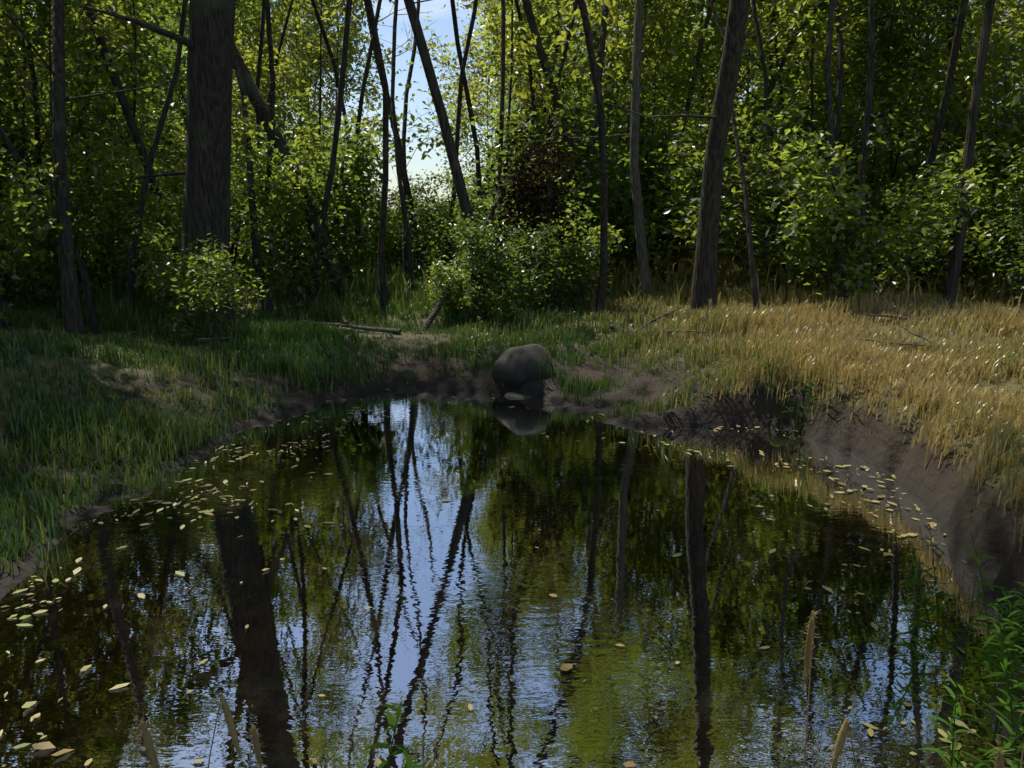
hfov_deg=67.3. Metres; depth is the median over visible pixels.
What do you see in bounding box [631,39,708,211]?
tree sapling
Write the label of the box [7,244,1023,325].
grass
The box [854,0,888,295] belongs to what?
tree
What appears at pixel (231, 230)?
shrub
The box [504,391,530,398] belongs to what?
boulder
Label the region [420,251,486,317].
shrub
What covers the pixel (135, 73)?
foliage
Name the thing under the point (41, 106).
tree sapling
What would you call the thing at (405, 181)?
tree
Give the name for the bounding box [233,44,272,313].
tree
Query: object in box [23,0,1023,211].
sky
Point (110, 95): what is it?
tree
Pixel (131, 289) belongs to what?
thin tree
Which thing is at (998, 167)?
shrub
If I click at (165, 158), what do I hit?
shrub
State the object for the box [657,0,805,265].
tree sapling
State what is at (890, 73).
tree
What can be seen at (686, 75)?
tree sapling
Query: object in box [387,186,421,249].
shrub
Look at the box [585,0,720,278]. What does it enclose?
tree sapling
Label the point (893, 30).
tree sapling
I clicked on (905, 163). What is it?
shrub
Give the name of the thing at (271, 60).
tree
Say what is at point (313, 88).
tree sapling
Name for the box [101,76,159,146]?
tree sapling
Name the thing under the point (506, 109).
tree sapling
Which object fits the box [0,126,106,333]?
thin tree
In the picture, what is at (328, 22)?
tree sapling
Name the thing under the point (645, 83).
tree
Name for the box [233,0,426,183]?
tree sapling
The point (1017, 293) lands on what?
tree
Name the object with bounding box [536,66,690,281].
shrub
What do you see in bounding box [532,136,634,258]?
shrub
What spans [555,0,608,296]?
tree
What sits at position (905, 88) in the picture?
tree sapling
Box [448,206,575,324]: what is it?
shrub
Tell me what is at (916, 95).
tree sapling
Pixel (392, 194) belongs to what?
shrub
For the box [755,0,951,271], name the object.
tree sapling
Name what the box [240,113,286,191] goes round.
tree sapling
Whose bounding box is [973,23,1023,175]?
tree sapling
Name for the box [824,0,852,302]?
tree
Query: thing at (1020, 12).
tree sapling
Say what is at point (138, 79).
foliage
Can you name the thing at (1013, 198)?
shrub
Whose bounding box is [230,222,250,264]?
shrub
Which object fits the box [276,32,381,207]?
foliage
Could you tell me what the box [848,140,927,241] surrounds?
shrub
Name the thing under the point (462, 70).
tree
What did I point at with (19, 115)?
shrub
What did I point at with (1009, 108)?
tree sapling
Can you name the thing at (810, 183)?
shrub
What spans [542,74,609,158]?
tree sapling
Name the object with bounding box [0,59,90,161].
tree sapling
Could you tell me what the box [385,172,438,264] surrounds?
shrub
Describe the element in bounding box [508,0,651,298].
slender lit tree
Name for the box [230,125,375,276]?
shrub
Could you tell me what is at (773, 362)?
reed
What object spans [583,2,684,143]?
tree
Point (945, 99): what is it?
tree
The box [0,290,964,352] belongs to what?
fallen branches
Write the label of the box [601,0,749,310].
tree
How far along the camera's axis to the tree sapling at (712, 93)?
33.49 m
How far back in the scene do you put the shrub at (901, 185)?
17.47 m
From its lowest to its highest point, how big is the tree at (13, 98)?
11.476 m
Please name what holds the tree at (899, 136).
on the ground at (956, 510)
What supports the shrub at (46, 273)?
on the ground at (956, 510)
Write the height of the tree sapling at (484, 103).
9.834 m
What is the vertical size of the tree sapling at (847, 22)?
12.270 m
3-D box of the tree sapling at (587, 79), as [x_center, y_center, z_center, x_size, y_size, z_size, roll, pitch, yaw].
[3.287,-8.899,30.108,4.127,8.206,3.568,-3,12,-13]
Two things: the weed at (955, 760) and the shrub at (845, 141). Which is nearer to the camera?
the weed at (955, 760)
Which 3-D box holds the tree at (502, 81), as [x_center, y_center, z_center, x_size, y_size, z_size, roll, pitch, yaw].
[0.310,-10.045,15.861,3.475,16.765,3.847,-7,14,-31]
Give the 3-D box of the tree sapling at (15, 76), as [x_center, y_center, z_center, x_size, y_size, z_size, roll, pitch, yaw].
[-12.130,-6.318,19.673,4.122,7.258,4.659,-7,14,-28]
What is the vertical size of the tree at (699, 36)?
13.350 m
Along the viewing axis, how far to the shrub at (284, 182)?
13.02 m
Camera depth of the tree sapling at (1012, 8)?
15.25 m
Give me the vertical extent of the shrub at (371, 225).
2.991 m
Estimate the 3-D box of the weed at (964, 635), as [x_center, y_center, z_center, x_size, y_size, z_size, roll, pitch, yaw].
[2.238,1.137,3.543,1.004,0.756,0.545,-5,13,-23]
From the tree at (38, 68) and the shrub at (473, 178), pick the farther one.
the shrub at (473, 178)
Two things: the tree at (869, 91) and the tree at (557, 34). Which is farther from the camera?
the tree at (557, 34)
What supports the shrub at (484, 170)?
on the ground at (956, 510)
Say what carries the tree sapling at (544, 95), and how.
on the ground at (956, 510)
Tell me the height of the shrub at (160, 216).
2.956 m
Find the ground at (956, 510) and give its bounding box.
[0,254,1023,735]
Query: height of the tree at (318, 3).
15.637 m
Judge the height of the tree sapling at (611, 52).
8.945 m
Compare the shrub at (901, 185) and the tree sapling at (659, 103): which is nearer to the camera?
the shrub at (901, 185)
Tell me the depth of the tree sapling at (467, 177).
33.75 m
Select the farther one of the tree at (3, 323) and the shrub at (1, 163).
the shrub at (1, 163)
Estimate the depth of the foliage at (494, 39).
19.40 m
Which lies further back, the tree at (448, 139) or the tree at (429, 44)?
the tree at (429, 44)
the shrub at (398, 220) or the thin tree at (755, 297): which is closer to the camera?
the thin tree at (755, 297)
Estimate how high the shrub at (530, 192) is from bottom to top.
3.334 m
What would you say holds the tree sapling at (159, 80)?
on the ground at (956, 510)
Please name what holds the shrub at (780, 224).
on the ground at (956, 510)
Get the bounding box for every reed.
[741,332,812,388]
[778,387,813,432]
[789,358,858,414]
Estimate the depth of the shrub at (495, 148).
21.54 m
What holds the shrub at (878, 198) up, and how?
on the ground at (956, 510)
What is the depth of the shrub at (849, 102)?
17.09 m
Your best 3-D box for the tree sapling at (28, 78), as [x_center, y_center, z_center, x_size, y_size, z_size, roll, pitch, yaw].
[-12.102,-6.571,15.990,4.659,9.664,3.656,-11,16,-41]
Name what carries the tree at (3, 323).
on the ground at (956, 510)
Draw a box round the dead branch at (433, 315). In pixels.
[420,150,531,331]
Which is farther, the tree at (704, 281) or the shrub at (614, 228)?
the shrub at (614, 228)
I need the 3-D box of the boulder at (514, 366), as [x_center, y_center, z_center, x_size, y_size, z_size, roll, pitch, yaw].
[0.138,-0.233,9.483,0.797,0.517,0.703,-5,13,-22]
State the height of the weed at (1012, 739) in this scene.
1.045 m
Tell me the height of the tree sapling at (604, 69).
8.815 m
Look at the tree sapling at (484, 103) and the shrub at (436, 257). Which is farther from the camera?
the tree sapling at (484, 103)
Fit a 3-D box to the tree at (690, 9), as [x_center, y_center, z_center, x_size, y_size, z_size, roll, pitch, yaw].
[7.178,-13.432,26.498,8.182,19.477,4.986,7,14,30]
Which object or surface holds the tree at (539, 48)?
on the ground at (956, 510)
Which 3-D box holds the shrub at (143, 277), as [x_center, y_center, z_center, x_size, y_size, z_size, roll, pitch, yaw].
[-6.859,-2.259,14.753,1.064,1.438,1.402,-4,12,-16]
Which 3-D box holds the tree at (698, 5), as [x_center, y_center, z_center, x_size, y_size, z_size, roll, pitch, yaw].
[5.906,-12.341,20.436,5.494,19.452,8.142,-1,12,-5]
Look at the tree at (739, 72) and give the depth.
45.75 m
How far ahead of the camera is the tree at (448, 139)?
11.44 m
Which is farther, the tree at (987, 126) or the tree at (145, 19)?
the tree at (145, 19)
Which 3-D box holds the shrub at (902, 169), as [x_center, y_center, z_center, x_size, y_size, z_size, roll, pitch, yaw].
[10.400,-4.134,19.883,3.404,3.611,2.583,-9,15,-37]
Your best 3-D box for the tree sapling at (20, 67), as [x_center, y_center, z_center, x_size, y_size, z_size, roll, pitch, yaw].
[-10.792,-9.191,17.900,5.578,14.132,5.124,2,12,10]
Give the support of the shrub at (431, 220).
on the ground at (956, 510)
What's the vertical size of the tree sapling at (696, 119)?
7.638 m
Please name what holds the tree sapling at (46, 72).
on the ground at (956, 510)
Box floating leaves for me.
[0,389,1020,766]
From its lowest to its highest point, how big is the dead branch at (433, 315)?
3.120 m
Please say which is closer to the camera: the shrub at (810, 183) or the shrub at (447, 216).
the shrub at (810, 183)
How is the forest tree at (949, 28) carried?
on the ground at (956, 510)
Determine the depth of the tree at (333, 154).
12.73 m
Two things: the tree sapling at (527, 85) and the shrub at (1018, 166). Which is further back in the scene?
the tree sapling at (527, 85)
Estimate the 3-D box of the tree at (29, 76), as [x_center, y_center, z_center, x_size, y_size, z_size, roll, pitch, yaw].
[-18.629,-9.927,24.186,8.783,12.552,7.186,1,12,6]
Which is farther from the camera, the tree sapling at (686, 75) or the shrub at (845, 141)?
the tree sapling at (686, 75)
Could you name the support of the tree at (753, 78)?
on the ground at (956, 510)
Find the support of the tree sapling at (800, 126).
on the ground at (956, 510)
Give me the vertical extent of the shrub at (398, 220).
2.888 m
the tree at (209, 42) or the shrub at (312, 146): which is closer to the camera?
the tree at (209, 42)
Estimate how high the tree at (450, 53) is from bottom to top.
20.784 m
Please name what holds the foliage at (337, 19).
on the ground at (956, 510)
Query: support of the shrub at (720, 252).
on the ground at (956, 510)
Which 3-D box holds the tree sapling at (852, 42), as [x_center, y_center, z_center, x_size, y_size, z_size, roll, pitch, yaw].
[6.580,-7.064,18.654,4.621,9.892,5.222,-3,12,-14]
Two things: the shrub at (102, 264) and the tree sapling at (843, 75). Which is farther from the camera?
the tree sapling at (843, 75)
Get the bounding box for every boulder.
[491,344,553,385]
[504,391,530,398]
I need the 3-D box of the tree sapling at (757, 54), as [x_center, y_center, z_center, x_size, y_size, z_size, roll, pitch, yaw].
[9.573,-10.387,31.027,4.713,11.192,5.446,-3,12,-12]
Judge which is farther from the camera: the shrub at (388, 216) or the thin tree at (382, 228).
the shrub at (388, 216)
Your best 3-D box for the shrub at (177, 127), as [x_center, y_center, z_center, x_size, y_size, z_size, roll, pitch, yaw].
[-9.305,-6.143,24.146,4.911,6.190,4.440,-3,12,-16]
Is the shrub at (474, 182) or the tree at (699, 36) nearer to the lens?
the shrub at (474, 182)
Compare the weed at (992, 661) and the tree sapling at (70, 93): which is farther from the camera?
the tree sapling at (70, 93)
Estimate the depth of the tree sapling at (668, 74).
22.69 m
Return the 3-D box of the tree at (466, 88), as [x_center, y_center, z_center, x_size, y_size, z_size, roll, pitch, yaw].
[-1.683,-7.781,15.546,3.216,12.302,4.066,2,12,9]
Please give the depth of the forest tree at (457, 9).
36.33 m
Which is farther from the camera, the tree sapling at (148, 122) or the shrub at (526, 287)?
the tree sapling at (148, 122)
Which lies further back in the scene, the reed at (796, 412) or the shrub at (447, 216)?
the shrub at (447, 216)
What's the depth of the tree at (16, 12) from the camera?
8.99 m
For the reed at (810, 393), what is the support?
on the ground at (956, 510)
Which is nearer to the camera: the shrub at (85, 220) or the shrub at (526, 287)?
the shrub at (526, 287)
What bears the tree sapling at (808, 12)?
on the ground at (956, 510)
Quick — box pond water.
[0,389,1023,767]
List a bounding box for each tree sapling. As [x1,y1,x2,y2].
[0,0,141,297]
[0,0,160,306]
[0,0,181,255]
[0,1,112,261]
[0,1,168,288]
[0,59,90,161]
[0,74,48,161]
[0,97,45,179]
[2,18,49,106]
[8,11,122,154]
[11,40,127,154]
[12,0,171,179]
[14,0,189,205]
[22,0,185,184]
[30,9,122,190]
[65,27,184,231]
[77,4,180,137]
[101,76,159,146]
[128,30,294,269]
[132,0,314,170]
[142,0,234,156]
[162,24,186,148]
[230,104,282,262]
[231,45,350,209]
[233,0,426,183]
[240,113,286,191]
[247,0,346,156]
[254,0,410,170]
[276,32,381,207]
[278,6,352,154]
[291,5,391,191]
[389,0,632,240]
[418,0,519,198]
[436,58,552,197]
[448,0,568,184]
[453,44,514,183]
[479,33,567,160]
[483,14,583,189]
[484,78,528,192]
[506,0,620,157]
[514,0,721,267]
[519,0,711,277]
[539,0,718,265]
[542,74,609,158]
[548,0,660,151]
[551,0,622,138]
[567,15,648,214]
[568,52,622,154]
[569,0,774,272]
[574,24,627,146]
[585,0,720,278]
[622,41,699,252]
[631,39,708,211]
[641,1,717,173]
[641,21,734,249]
[642,65,697,133]
[656,73,711,243]
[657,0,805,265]
[671,0,889,275]
[686,47,739,164]
[698,0,854,154]
[700,0,958,288]
[728,60,806,249]
[728,67,754,152]
[733,0,813,147]
[748,78,845,205]
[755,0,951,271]
[756,0,902,269]
[778,0,1021,273]
[801,28,861,151]
[815,0,945,244]
[820,0,1009,277]
[848,3,911,160]
[851,0,1008,171]
[859,0,1023,286]
[865,4,962,159]
[888,78,923,153]
[895,1,1000,173]
[910,24,1014,164]
[919,0,1023,171]
[939,0,1023,114]
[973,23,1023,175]
[979,68,1023,141]
[990,29,1022,163]
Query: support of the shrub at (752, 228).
on the ground at (956, 510)
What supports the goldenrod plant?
on the ground at (956, 510)
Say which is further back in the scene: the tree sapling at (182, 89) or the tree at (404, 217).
the tree sapling at (182, 89)
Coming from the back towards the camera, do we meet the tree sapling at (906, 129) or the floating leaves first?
the tree sapling at (906, 129)
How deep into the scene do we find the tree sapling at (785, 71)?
22.60 m
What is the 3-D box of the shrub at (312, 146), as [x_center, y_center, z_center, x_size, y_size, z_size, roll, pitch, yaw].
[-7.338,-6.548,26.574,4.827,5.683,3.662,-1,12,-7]
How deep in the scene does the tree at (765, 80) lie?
15.18 m
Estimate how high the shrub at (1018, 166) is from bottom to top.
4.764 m
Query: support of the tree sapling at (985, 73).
on the ground at (956, 510)
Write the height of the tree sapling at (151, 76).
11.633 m
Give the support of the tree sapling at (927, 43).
on the ground at (956, 510)
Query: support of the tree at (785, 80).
on the ground at (956, 510)
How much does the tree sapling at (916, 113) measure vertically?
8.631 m
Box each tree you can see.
[0,0,25,106]
[0,0,186,276]
[0,48,130,329]
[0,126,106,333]
[2,0,186,335]
[2,61,70,124]
[7,1,93,120]
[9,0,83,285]
[34,0,180,135]
[65,0,294,307]
[65,6,185,150]
[72,0,236,332]
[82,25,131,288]
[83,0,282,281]
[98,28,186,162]
[143,0,336,206]
[153,1,289,124]
[155,2,292,168]
[186,0,372,173]
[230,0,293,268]
[233,42,353,300]
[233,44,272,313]
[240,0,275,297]
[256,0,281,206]
[263,0,392,301]
[288,0,395,162]
[294,14,323,167]
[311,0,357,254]
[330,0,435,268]
[363,0,388,311]
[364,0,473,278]
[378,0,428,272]
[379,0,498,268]
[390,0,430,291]
[400,0,650,138]
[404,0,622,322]
[434,0,511,156]
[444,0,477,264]
[456,0,575,57]
[476,0,626,133]
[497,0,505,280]
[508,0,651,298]
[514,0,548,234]
[522,0,611,279]
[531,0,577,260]
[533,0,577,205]
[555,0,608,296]
[559,0,696,145]
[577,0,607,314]
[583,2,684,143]
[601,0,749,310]
[616,0,843,255]
[641,1,795,150]
[647,0,895,275]
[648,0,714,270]
[660,0,820,188]
[680,9,712,159]
[694,0,831,309]
[695,26,757,128]
[703,5,797,129]
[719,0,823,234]
[743,19,866,139]
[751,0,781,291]
[751,0,863,237]
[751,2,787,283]
[807,9,938,129]
[810,0,972,148]
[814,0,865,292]
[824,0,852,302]
[847,0,968,295]
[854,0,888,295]
[882,0,1018,148]
[890,0,1023,74]
[894,0,976,279]
[924,0,1018,113]
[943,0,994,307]
[973,57,1023,308]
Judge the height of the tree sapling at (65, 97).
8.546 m
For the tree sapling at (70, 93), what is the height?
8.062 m
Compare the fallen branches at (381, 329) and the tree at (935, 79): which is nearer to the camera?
the fallen branches at (381, 329)
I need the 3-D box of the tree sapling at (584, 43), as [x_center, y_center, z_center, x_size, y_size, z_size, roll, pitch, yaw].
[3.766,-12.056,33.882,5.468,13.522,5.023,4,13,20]
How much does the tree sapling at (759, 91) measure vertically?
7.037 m
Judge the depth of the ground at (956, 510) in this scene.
7.68 m
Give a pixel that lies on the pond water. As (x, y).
(464, 611)
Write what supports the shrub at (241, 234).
on the ground at (956, 510)
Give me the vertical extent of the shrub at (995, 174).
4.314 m
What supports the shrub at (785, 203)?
on the ground at (956, 510)
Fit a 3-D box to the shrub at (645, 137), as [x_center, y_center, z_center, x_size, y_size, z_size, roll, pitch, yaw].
[3.743,-4.312,17.868,4.321,5.123,3.907,-3,12,-14]
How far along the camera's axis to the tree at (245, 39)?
32.30 m
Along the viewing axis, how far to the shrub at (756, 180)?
14.08 m
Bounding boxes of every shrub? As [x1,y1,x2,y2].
[0,76,42,243]
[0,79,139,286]
[0,127,50,264]
[0,139,78,322]
[0,172,122,307]
[2,140,176,295]
[10,148,79,230]
[11,183,125,274]
[43,138,185,265]
[66,131,169,252]
[98,140,185,307]
[121,212,269,342]
[126,86,292,240]
[130,228,172,289]
[230,92,366,306]
[230,114,395,292]
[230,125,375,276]
[230,175,246,240]
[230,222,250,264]
[231,191,285,260]
[278,107,360,202]
[304,207,350,269]
[334,199,395,271]
[342,176,402,269]
[368,189,400,260]
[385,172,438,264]
[385,192,459,270]
[386,191,424,255]
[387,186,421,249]
[398,154,483,279]
[420,211,466,270]
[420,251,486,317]
[430,198,495,260]
[446,179,547,286]
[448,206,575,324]
[461,106,617,272]
[464,77,654,287]
[464,159,503,201]
[464,163,550,239]
[466,79,574,241]
[471,99,611,310]
[505,205,626,310]
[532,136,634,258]
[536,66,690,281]
[544,184,628,278]
[592,74,784,282]
[621,76,831,293]
[624,156,685,254]
[657,167,726,260]
[668,151,804,262]
[684,148,755,257]
[691,219,752,261]
[718,43,883,280]
[721,192,766,268]
[737,143,852,290]
[754,110,1007,304]
[754,196,850,256]
[761,106,894,281]
[840,131,924,245]
[846,146,912,268]
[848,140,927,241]
[850,173,952,286]
[867,155,951,266]
[868,177,1003,296]
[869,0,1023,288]
[869,132,915,178]
[871,165,932,280]
[890,132,1023,300]
[910,78,1023,289]
[933,177,1023,290]
[934,115,1022,279]
[971,198,1023,306]
[974,147,1022,281]
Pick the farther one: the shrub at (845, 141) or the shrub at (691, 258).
the shrub at (691, 258)
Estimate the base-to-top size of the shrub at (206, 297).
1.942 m
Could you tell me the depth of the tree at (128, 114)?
12.23 m
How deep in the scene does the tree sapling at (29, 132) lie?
14.83 m
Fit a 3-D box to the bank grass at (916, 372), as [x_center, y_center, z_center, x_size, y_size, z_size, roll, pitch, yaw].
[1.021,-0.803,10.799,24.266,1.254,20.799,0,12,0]
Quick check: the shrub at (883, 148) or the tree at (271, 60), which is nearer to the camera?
the tree at (271, 60)
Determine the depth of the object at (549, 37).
20.37 m
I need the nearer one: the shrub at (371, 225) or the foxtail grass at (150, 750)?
the foxtail grass at (150, 750)
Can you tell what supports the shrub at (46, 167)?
on the ground at (956, 510)
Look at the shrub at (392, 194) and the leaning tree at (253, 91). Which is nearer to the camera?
the leaning tree at (253, 91)
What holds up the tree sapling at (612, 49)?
on the ground at (956, 510)
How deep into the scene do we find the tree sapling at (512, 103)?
29.31 m
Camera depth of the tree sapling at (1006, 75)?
25.19 m
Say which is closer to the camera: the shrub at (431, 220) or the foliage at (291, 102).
the shrub at (431, 220)
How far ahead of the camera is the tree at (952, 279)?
11.65 m
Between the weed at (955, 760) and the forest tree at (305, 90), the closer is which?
the weed at (955, 760)
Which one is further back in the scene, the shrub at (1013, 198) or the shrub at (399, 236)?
the shrub at (399, 236)
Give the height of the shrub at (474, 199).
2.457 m
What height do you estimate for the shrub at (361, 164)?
3.950 m
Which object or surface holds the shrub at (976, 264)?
on the ground at (956, 510)
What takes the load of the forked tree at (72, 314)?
on the ground at (956, 510)
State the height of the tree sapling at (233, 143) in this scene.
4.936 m
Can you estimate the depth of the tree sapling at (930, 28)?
20.74 m
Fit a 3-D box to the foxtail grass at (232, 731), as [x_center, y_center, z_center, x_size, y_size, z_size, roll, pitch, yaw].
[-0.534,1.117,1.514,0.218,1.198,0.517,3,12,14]
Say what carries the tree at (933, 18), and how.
on the ground at (956, 510)
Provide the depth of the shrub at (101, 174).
19.78 m
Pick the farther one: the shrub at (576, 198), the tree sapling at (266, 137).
the tree sapling at (266, 137)
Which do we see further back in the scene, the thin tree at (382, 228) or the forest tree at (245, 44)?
the forest tree at (245, 44)
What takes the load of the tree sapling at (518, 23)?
on the ground at (956, 510)
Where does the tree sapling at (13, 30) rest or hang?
on the ground at (956, 510)
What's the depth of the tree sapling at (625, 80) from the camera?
19.87 m
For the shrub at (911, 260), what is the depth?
14.31 m
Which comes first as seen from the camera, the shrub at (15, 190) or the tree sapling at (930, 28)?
the shrub at (15, 190)
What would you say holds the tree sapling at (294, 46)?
on the ground at (956, 510)
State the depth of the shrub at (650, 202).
28.87 m
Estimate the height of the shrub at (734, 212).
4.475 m
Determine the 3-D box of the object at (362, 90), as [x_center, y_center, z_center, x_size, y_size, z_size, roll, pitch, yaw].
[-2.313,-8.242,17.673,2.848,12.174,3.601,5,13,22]
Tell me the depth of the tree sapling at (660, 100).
25.56 m
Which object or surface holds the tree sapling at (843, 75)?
on the ground at (956, 510)
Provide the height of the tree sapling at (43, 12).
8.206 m
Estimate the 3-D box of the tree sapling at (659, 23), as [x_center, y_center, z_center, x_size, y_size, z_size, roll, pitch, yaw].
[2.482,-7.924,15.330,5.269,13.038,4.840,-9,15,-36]
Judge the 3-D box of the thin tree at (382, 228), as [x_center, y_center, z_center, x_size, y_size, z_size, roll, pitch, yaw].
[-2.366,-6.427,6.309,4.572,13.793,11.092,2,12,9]
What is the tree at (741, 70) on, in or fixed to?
on the ground at (956, 510)
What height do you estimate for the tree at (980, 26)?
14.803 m
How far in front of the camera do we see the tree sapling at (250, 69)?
17.25 m
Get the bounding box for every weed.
[890,576,1023,676]
[898,524,1023,664]
[917,675,1022,767]
[954,532,1023,738]
[957,595,1023,767]
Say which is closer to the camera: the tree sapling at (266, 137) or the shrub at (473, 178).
the tree sapling at (266, 137)
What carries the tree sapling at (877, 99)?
on the ground at (956, 510)
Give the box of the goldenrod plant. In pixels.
[364,702,424,767]
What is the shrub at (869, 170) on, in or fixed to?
on the ground at (956, 510)
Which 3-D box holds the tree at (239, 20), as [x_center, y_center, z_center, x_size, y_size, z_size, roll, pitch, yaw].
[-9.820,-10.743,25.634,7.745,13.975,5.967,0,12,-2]
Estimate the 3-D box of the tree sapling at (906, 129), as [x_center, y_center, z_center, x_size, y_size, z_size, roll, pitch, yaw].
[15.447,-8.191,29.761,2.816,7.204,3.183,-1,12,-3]
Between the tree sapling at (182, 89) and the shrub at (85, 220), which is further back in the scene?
the tree sapling at (182, 89)
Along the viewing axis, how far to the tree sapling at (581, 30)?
18.54 m
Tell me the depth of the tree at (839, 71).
15.22 m
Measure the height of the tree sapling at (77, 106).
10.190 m
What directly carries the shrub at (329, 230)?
on the ground at (956, 510)
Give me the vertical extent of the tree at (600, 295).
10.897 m
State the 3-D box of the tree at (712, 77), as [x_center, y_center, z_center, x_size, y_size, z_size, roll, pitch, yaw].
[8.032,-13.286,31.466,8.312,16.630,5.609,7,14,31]
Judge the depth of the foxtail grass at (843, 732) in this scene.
1.32 m
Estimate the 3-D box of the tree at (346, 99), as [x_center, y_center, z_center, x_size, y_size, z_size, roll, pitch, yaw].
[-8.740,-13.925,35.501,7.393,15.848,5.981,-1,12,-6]
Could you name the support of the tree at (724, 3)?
on the ground at (956, 510)
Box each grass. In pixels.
[0,262,1023,679]
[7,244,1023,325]
[133,711,161,767]
[208,692,267,767]
[796,611,1015,767]
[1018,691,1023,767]
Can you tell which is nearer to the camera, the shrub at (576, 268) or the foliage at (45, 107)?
the shrub at (576, 268)
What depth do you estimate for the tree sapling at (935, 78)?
23.60 m
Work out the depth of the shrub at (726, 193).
27.22 m

